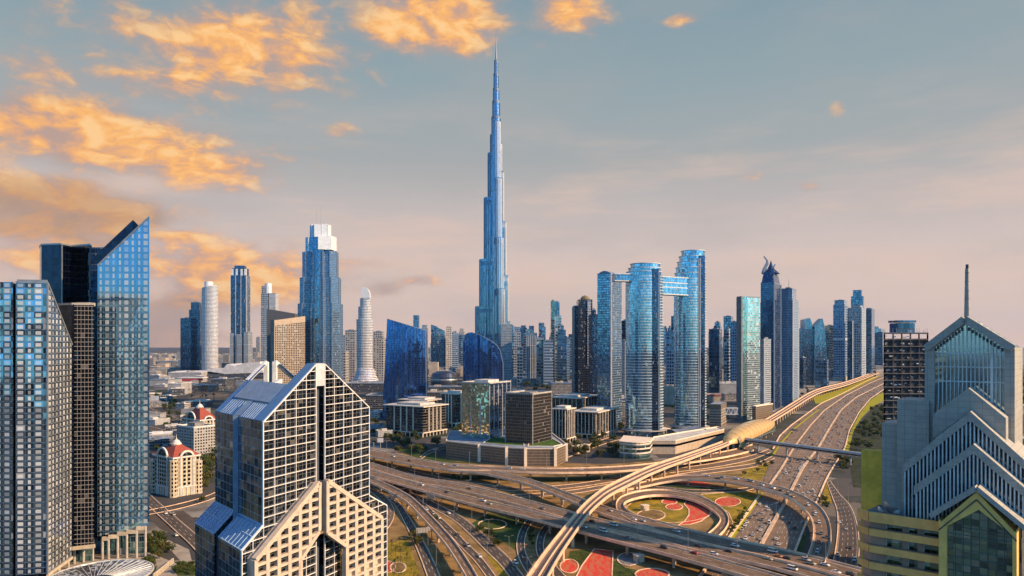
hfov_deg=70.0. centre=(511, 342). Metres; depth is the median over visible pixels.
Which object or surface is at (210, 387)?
mall hall
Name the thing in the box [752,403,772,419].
podium block
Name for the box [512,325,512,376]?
city tower
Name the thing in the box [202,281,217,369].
round tower
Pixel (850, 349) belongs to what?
apartment tower
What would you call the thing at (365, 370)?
rounded pale tower
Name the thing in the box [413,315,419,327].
slender tower
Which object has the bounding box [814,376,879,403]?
verge
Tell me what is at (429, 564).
road
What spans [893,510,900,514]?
satellite dish
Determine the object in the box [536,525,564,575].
road
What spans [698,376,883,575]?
highway
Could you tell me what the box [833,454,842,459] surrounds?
tree
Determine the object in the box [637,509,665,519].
path
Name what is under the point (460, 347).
office tower
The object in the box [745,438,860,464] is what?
footbridge
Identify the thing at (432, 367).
distant city
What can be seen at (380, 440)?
billboard
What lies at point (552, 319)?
city tower
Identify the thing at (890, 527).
window
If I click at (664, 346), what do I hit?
tower
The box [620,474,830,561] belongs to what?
flyover
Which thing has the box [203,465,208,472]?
tree
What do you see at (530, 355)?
city tower
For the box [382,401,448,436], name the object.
office block
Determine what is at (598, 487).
road
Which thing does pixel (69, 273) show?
hotel shaft
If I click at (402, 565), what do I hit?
path
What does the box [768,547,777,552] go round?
car
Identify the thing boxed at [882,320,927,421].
half built tower
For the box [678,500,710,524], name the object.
flower bed
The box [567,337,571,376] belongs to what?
city tower
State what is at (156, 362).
mall hall
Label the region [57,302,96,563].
hotel shaft
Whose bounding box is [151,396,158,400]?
billboard
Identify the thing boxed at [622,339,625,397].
city tower
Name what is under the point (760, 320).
city tower
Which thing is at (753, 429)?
metro station
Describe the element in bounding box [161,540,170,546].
tree
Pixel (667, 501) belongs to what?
flower bed
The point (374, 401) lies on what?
mall hall
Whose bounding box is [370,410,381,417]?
block
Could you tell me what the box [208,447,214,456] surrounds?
tree
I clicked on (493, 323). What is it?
stepped supertall tower
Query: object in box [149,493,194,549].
road
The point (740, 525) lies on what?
verge
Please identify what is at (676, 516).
lawn
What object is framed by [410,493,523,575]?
road
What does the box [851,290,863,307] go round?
office tower
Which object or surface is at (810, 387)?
sand lot
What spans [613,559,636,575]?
lawn
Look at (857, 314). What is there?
apartment tower
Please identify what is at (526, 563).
road
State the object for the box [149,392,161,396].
block
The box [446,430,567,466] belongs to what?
podium building
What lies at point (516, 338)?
city tower
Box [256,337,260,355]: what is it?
tower
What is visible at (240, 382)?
block
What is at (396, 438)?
tree
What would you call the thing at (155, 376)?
block
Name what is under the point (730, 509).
lawn
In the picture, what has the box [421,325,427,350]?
tower
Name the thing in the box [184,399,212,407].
block
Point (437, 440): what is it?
tree
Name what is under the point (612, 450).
tree
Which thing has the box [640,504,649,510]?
pump house
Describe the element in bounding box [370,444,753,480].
flyover
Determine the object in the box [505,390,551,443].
glass office
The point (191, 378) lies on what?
terrace edge
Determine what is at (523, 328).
tower
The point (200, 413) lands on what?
hotel
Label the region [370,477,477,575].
flyover
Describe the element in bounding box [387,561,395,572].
flower bed
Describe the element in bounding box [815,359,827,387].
office block
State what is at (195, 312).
twin block tower
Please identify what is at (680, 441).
link building
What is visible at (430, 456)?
lawn
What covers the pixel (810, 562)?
car
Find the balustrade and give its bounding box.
[153,558,173,575]
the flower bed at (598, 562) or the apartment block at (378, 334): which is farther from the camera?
the apartment block at (378, 334)
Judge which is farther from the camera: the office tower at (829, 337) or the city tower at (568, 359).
the office tower at (829, 337)
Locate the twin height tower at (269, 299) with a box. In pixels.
[261,283,278,361]
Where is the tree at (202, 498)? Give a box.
[198,496,205,501]
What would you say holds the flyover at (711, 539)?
on the interchange soil
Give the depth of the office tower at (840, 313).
2461.48 m
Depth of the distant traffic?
1858.11 m
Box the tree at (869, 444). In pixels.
[863,440,872,448]
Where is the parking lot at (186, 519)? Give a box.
[149,510,195,537]
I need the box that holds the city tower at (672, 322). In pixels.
[671,315,673,329]
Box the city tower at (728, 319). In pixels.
[723,315,732,380]
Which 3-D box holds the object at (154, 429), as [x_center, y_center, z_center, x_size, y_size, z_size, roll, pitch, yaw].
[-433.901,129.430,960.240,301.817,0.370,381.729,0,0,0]
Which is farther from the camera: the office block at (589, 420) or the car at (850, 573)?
the office block at (589, 420)
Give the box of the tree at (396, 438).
[392,436,400,441]
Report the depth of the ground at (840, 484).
903.41 m
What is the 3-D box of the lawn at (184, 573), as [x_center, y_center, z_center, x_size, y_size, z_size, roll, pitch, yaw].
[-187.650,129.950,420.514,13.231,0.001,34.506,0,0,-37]
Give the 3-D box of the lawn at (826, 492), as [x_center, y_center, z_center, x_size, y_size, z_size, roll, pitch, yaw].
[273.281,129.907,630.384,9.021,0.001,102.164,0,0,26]
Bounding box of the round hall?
[430,370,456,384]
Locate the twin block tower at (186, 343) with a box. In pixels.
[180,317,193,369]
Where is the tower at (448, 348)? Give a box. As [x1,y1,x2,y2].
[446,326,451,370]
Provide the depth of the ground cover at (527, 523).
466.86 m
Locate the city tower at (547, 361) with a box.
[543,339,553,384]
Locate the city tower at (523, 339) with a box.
[521,329,536,376]
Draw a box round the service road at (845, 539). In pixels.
[827,481,858,565]
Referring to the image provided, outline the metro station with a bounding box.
[721,419,774,448]
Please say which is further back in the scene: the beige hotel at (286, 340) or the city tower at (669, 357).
the city tower at (669, 357)
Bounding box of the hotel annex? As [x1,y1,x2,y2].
[176,421,214,459]
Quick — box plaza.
[166,540,191,561]
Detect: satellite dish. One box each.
[883,501,892,513]
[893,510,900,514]
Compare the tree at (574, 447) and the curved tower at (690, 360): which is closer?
the tree at (574, 447)
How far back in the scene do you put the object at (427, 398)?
1202.24 m
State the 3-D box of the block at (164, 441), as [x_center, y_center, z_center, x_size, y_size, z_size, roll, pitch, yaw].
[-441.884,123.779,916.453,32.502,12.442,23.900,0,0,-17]
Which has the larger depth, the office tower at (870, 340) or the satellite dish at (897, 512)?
the office tower at (870, 340)
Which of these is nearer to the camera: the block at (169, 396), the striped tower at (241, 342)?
the block at (169, 396)
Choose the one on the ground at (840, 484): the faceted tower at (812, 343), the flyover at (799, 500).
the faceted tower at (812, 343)
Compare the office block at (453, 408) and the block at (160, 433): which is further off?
the office block at (453, 408)
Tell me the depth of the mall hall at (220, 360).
3466.67 m
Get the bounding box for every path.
[390,562,406,572]
[478,519,506,528]
[617,552,637,565]
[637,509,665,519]
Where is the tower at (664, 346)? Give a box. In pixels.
[662,327,665,365]
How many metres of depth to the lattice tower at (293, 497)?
250.11 m
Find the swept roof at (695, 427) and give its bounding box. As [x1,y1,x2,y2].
[671,425,705,432]
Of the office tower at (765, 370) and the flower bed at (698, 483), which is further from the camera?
the office tower at (765, 370)
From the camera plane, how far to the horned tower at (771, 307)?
1411.63 m
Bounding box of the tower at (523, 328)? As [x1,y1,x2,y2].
[520,325,526,337]
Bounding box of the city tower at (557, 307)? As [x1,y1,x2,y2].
[555,301,559,315]
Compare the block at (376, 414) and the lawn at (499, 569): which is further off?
the block at (376, 414)
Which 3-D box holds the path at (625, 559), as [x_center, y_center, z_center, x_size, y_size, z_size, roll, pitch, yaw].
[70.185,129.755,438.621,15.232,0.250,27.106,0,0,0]
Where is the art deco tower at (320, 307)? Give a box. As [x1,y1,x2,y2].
[298,223,342,379]
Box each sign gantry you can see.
[390,494,406,503]
[416,527,431,539]
[423,494,441,506]
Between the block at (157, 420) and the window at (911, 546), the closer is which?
the window at (911, 546)
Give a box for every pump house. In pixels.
[633,553,644,562]
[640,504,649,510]
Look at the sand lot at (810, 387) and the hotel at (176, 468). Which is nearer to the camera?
the hotel at (176, 468)
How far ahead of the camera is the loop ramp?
582.16 m
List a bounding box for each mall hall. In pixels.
[149,378,181,385]
[155,361,177,364]
[167,381,191,393]
[168,370,215,377]
[192,383,221,391]
[211,377,233,389]
[218,357,260,367]
[346,381,383,392]
[365,392,382,410]
[428,385,461,390]
[428,389,454,397]
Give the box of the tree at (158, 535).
[154,531,165,539]
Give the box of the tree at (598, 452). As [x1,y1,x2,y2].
[595,449,605,455]
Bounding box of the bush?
[488,528,494,534]
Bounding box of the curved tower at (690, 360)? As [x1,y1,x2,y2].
[670,249,709,428]
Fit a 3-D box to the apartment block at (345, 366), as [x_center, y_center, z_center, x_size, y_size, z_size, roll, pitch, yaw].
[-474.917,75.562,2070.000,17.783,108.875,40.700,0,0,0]
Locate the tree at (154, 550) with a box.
[150,546,158,553]
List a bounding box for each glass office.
[461,379,510,438]
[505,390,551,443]
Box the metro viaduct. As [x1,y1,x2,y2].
[526,373,877,575]
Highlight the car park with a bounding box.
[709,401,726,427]
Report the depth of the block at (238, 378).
2451.94 m
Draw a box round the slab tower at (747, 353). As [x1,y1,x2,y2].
[736,296,759,419]
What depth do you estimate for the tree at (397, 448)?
857.46 m
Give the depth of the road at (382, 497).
590.78 m
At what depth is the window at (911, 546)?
156.14 m
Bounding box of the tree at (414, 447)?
[407,444,416,450]
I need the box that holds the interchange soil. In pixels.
[370,452,763,575]
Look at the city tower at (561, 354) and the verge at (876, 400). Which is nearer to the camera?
the verge at (876, 400)
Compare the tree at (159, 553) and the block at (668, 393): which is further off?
the block at (668, 393)
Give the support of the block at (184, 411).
on the ground at (840, 484)
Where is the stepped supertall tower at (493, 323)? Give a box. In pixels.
[475,42,525,390]
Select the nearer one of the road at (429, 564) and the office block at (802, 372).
the road at (429, 564)
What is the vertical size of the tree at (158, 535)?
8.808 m
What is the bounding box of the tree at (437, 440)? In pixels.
[432,436,440,446]
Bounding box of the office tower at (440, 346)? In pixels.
[437,327,444,367]
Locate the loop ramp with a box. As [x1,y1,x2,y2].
[616,489,728,534]
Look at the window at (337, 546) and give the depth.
260.27 m
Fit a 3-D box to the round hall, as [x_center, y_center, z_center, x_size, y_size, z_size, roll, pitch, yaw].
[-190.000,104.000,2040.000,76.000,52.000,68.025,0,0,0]
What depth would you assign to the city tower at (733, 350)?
2103.29 m
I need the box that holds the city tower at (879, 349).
[875,332,883,365]
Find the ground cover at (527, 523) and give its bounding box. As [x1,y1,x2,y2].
[387,462,770,575]
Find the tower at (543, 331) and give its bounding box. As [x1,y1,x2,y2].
[541,323,545,339]
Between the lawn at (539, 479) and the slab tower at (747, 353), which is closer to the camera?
the lawn at (539, 479)
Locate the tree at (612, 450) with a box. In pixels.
[605,447,616,453]
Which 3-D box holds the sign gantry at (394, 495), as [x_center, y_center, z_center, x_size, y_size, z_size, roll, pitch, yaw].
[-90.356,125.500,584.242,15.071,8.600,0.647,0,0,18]
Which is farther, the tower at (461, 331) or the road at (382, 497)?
the tower at (461, 331)
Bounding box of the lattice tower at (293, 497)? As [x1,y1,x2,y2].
[194,360,386,575]
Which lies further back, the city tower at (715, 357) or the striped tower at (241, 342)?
the striped tower at (241, 342)
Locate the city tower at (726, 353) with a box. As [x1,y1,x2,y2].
[724,327,729,380]
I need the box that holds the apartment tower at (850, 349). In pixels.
[847,320,853,380]
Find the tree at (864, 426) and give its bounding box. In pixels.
[862,424,868,429]
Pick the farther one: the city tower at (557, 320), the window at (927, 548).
the city tower at (557, 320)
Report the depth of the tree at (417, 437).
947.25 m
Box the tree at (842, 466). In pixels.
[839,464,848,468]
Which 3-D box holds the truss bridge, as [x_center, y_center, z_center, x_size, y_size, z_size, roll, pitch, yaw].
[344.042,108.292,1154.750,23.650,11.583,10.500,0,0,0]
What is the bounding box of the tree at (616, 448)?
[611,443,619,454]
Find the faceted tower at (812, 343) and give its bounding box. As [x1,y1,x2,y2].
[799,318,828,385]
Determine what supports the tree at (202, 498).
on the ground at (840, 484)
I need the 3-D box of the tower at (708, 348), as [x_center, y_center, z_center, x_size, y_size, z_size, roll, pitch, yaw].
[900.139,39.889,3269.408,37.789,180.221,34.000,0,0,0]
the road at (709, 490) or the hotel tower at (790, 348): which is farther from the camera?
the hotel tower at (790, 348)
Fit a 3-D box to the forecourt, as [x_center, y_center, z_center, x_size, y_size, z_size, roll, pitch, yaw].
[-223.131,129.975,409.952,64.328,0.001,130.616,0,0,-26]
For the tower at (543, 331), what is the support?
on the ground at (840, 484)
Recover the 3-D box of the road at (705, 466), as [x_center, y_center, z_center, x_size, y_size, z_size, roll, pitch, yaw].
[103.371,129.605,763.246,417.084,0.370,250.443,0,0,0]
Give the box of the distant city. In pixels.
[149,348,883,376]
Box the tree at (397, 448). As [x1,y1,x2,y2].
[394,445,402,452]
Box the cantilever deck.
[612,273,632,281]
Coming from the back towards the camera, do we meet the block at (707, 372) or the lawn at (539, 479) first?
the block at (707, 372)
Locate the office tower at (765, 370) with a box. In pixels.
[760,337,770,403]
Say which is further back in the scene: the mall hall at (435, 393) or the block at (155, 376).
the block at (155, 376)
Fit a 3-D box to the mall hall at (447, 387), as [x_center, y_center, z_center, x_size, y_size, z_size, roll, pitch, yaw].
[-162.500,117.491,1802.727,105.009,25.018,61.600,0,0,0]
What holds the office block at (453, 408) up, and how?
on the ground at (840, 484)
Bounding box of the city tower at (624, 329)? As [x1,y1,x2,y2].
[622,319,625,339]
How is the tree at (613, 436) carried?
on the ground at (840, 484)
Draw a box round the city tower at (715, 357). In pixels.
[709,328,721,392]
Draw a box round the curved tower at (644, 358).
[621,262,666,436]
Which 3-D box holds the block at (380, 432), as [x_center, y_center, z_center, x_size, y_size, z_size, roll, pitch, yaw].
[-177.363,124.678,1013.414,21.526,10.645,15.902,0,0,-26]
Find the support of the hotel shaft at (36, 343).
on the ground at (840, 484)
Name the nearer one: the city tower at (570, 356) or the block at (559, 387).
the block at (559, 387)
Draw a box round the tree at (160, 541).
[157,538,164,549]
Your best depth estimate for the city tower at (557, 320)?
2300.00 m
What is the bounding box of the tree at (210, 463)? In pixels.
[205,460,214,466]
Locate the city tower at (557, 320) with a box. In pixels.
[555,315,560,380]
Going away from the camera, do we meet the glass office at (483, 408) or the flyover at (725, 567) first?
the flyover at (725, 567)
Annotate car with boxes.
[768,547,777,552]
[787,564,797,570]
[806,560,815,564]
[845,571,855,575]
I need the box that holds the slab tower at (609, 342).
[597,271,621,424]
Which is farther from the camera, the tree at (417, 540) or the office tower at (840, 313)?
the office tower at (840, 313)
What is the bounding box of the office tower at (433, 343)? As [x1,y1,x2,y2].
[431,325,437,361]
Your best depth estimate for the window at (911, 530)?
156.14 m
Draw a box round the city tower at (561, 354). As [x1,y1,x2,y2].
[556,324,566,381]
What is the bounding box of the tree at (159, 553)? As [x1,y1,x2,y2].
[154,550,163,558]
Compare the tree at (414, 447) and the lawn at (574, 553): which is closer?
the lawn at (574, 553)
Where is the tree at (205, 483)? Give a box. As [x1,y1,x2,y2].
[203,479,208,486]
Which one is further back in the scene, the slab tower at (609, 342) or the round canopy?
the slab tower at (609, 342)
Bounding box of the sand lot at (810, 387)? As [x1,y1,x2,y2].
[773,379,842,413]
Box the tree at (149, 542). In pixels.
[147,538,157,545]
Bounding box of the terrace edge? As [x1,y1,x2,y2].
[177,377,207,380]
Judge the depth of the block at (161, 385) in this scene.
2110.95 m
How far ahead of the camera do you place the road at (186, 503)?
580.61 m
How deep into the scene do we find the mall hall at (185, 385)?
1827.60 m
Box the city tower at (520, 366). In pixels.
[517,345,522,388]
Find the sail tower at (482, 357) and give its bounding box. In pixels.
[463,332,503,380]
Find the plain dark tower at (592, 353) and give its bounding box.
[588,308,596,394]
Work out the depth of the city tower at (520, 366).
2000.00 m
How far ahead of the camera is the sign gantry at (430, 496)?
582.22 m
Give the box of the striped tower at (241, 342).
[230,265,252,363]
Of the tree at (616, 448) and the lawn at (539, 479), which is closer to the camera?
the lawn at (539, 479)
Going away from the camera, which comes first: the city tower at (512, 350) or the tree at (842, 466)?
the tree at (842, 466)
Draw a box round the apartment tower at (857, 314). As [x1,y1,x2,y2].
[848,304,865,378]
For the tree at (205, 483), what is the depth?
645.28 m
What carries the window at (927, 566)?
in the spire tower at (942, 474)
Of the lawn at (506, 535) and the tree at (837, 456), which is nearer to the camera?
the lawn at (506, 535)
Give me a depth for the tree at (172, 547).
451.29 m
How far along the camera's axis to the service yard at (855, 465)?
929.20 m
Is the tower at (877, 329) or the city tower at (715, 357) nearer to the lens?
the city tower at (715, 357)
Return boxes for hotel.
[150,434,202,497]
[181,403,214,424]
[267,309,304,383]
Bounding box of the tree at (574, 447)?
[572,444,581,453]
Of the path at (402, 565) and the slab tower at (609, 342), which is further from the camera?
the slab tower at (609, 342)
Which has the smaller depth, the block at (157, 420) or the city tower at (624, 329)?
the block at (157, 420)
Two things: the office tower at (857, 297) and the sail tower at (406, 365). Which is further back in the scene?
the office tower at (857, 297)
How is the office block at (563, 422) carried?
on the ground at (840, 484)
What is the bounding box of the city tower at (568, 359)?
[567,339,568,380]
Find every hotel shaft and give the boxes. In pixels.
[0,279,72,575]
[39,243,103,537]
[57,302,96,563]
[91,216,149,559]
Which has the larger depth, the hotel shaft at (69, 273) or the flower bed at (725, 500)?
the flower bed at (725, 500)
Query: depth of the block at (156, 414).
1244.35 m
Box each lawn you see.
[171,561,194,575]
[387,539,419,575]
[392,448,480,463]
[439,475,609,481]
[472,513,525,550]
[486,552,507,575]
[568,549,591,566]
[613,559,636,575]
[626,497,712,522]
[663,485,755,493]
[700,491,756,535]
[739,461,769,479]
[797,529,806,552]
[820,482,831,503]
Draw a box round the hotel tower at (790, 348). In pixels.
[782,286,798,405]
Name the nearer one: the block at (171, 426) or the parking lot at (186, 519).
the parking lot at (186, 519)
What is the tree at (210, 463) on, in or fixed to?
on the ground at (840, 484)
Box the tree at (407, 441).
[401,436,411,448]
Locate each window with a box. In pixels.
[335,543,340,550]
[886,524,901,531]
[886,538,901,548]
[886,555,901,564]
[886,572,901,575]
[908,528,916,533]
[908,542,916,550]
[908,559,916,567]
[924,530,938,536]
[924,544,938,554]
[924,562,938,571]
[948,510,1011,575]
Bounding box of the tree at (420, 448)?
[416,444,423,451]
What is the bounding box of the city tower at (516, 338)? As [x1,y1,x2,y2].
[513,331,520,376]
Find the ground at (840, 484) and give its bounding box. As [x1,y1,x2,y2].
[24,348,1023,575]
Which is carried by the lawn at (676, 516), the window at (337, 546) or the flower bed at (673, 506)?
the flower bed at (673, 506)
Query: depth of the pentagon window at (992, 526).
145.96 m
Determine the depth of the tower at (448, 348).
3028.30 m
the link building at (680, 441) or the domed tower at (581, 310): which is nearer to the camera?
the link building at (680, 441)
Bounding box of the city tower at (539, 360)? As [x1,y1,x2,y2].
[536,337,543,385]
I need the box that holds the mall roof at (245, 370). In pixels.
[206,362,263,377]
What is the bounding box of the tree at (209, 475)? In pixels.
[203,471,213,481]
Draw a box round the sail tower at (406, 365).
[382,319,427,417]
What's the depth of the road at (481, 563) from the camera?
472.07 m
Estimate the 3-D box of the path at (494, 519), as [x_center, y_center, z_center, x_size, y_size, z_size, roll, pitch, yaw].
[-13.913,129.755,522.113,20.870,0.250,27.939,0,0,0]
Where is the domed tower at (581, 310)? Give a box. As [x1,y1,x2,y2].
[572,295,591,392]
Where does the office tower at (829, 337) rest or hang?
on the ground at (840, 484)
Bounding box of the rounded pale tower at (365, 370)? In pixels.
[352,287,378,380]
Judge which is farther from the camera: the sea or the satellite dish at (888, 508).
the sea
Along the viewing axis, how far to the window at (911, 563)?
156.14 m
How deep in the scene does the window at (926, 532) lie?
153.83 m
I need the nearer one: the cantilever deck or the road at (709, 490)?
the road at (709, 490)
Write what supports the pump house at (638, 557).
on the interchange soil
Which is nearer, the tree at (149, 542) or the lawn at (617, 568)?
the lawn at (617, 568)
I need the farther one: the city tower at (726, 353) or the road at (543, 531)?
the city tower at (726, 353)
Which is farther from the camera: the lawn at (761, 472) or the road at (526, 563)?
the lawn at (761, 472)
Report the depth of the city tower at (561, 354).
2250.00 m
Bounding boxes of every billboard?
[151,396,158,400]
[377,438,382,448]
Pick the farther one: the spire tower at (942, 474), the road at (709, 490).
the road at (709, 490)
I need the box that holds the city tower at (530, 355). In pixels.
[526,334,535,377]
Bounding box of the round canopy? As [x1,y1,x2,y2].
[50,559,153,575]
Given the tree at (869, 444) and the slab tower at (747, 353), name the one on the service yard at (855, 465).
the tree at (869, 444)
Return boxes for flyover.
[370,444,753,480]
[370,462,847,575]
[370,469,784,575]
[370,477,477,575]
[448,466,860,575]
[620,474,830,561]
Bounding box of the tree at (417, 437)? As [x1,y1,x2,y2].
[413,434,420,442]
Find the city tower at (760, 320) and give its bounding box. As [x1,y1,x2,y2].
[760,303,760,338]
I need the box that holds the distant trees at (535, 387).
[155,376,1023,424]
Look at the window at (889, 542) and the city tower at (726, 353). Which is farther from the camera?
the city tower at (726, 353)
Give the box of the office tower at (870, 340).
[866,308,874,376]
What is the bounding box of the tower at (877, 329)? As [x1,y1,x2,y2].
[875,326,880,331]
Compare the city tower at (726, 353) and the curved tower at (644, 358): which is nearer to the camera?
the curved tower at (644, 358)
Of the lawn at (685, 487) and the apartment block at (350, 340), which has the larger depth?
the apartment block at (350, 340)
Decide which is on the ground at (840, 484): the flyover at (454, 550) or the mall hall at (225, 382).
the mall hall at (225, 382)
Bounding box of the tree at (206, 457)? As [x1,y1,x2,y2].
[202,454,210,459]
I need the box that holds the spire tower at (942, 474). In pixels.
[857,264,1023,575]
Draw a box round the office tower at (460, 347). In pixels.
[458,334,464,367]
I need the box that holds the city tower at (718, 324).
[714,321,721,328]
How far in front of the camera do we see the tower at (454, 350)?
3132.20 m
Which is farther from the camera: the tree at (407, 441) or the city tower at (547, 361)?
the city tower at (547, 361)
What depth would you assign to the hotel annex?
810.42 m
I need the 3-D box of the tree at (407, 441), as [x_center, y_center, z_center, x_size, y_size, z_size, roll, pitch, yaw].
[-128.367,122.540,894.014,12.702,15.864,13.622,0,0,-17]
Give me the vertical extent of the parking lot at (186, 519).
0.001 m
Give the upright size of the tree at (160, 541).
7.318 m
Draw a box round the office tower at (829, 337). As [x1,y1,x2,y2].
[825,325,832,368]
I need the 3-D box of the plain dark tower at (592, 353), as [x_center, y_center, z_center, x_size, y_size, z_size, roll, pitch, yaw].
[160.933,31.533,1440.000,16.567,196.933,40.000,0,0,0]
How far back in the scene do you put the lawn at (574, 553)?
445.66 m
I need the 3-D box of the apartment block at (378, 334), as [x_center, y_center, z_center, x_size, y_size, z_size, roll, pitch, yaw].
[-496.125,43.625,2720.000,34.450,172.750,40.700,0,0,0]
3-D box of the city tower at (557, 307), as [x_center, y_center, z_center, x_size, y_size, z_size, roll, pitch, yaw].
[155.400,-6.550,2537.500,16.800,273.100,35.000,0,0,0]
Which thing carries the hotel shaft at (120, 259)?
on the forecourt
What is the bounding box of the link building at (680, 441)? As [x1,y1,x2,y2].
[652,426,723,453]
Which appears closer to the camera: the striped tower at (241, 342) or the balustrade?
the balustrade
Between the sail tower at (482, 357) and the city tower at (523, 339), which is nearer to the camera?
the sail tower at (482, 357)
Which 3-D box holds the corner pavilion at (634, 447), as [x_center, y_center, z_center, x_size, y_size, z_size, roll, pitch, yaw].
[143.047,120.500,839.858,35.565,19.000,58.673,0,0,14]
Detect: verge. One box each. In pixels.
[728,492,763,537]
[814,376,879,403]
[845,392,883,450]
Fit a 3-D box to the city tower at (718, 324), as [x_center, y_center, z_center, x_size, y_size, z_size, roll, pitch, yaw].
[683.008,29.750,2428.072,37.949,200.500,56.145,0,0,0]
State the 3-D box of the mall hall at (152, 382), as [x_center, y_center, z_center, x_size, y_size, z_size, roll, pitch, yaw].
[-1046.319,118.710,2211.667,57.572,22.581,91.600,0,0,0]
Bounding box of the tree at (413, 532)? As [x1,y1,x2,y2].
[408,529,417,536]
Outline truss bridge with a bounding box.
[726,407,737,414]
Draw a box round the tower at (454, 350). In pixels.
[452,331,457,372]
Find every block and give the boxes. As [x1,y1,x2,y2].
[149,374,163,378]
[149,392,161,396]
[149,397,166,401]
[149,401,169,406]
[149,411,165,416]
[149,417,169,424]
[149,431,172,436]
[149,436,174,447]
[154,383,167,386]
[161,394,176,398]
[164,423,178,430]
[171,387,184,394]
[175,402,189,408]
[181,407,209,414]
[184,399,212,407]
[232,377,244,380]
[235,380,244,384]
[343,335,344,349]
[343,350,348,382]
[345,329,355,379]
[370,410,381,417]
[370,424,385,433]
[373,331,383,370]
[376,337,384,380]
[376,428,392,436]
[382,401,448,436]
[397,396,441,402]
[440,390,461,426]
[512,377,535,385]
[550,381,571,394]
[552,393,596,409]
[552,405,575,442]
[575,405,617,438]
[622,399,625,416]
[662,384,673,403]
[706,366,723,378]
[706,381,735,394]
[706,393,720,401]
[722,392,735,400]
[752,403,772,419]
[799,356,806,388]
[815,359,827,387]
[828,369,832,378]
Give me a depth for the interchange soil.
524.52 m
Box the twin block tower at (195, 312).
[189,302,201,369]
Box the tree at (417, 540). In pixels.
[413,536,423,543]
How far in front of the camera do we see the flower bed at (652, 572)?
412.37 m
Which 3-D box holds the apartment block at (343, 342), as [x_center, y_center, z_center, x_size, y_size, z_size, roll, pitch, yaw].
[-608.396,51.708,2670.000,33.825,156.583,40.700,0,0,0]
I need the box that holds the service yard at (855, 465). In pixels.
[849,404,883,486]
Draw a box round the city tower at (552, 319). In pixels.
[550,300,554,377]
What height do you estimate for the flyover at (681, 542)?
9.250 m
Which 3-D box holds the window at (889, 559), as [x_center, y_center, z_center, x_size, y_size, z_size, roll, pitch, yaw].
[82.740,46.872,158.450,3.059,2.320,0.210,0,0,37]
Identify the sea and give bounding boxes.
[952,348,1023,368]
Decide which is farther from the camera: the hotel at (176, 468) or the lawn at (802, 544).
the hotel at (176, 468)
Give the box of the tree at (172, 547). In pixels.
[167,542,176,552]
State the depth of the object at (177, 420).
1242.58 m
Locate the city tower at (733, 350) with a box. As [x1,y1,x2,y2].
[731,321,735,380]
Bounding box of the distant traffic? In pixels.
[840,381,883,402]
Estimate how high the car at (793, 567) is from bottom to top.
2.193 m
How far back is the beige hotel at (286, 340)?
1410.48 m
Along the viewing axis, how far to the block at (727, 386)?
1813.95 m
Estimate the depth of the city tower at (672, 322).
1953.63 m
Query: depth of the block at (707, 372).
2626.40 m
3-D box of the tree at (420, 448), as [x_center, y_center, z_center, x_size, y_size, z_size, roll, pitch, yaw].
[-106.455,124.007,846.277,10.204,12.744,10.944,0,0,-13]
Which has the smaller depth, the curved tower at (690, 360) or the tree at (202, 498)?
the tree at (202, 498)
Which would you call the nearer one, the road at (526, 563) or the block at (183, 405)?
the road at (526, 563)
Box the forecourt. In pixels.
[53,551,176,575]
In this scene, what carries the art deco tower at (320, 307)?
on the ground at (840, 484)
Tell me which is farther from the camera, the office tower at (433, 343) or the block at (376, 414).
the office tower at (433, 343)
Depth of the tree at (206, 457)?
768.74 m
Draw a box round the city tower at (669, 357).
[665,330,673,384]
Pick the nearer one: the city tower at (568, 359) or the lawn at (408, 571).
the lawn at (408, 571)
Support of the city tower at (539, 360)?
on the ground at (840, 484)
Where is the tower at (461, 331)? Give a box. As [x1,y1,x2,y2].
[459,328,464,334]
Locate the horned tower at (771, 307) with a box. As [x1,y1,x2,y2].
[760,256,781,409]
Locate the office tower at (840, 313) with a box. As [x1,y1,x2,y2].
[832,300,847,380]
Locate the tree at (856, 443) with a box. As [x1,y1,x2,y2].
[851,439,860,448]
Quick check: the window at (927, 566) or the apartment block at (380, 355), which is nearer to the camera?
the window at (927, 566)
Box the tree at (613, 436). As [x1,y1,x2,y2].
[609,434,616,439]
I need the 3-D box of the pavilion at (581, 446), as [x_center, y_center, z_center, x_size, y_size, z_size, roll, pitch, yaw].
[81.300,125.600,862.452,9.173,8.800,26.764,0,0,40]
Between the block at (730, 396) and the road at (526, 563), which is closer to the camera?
the road at (526, 563)
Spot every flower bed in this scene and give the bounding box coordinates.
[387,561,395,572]
[560,559,578,572]
[576,548,613,575]
[635,568,669,575]
[661,499,676,503]
[665,503,682,509]
[678,481,713,486]
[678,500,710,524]
[715,497,740,505]
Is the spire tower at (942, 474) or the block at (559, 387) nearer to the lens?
the spire tower at (942, 474)
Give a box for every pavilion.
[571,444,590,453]
[619,435,652,458]
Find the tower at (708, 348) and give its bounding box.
[708,332,708,365]
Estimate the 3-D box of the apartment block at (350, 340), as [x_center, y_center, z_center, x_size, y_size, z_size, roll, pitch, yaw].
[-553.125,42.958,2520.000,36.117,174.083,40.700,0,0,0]
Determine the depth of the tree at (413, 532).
483.91 m

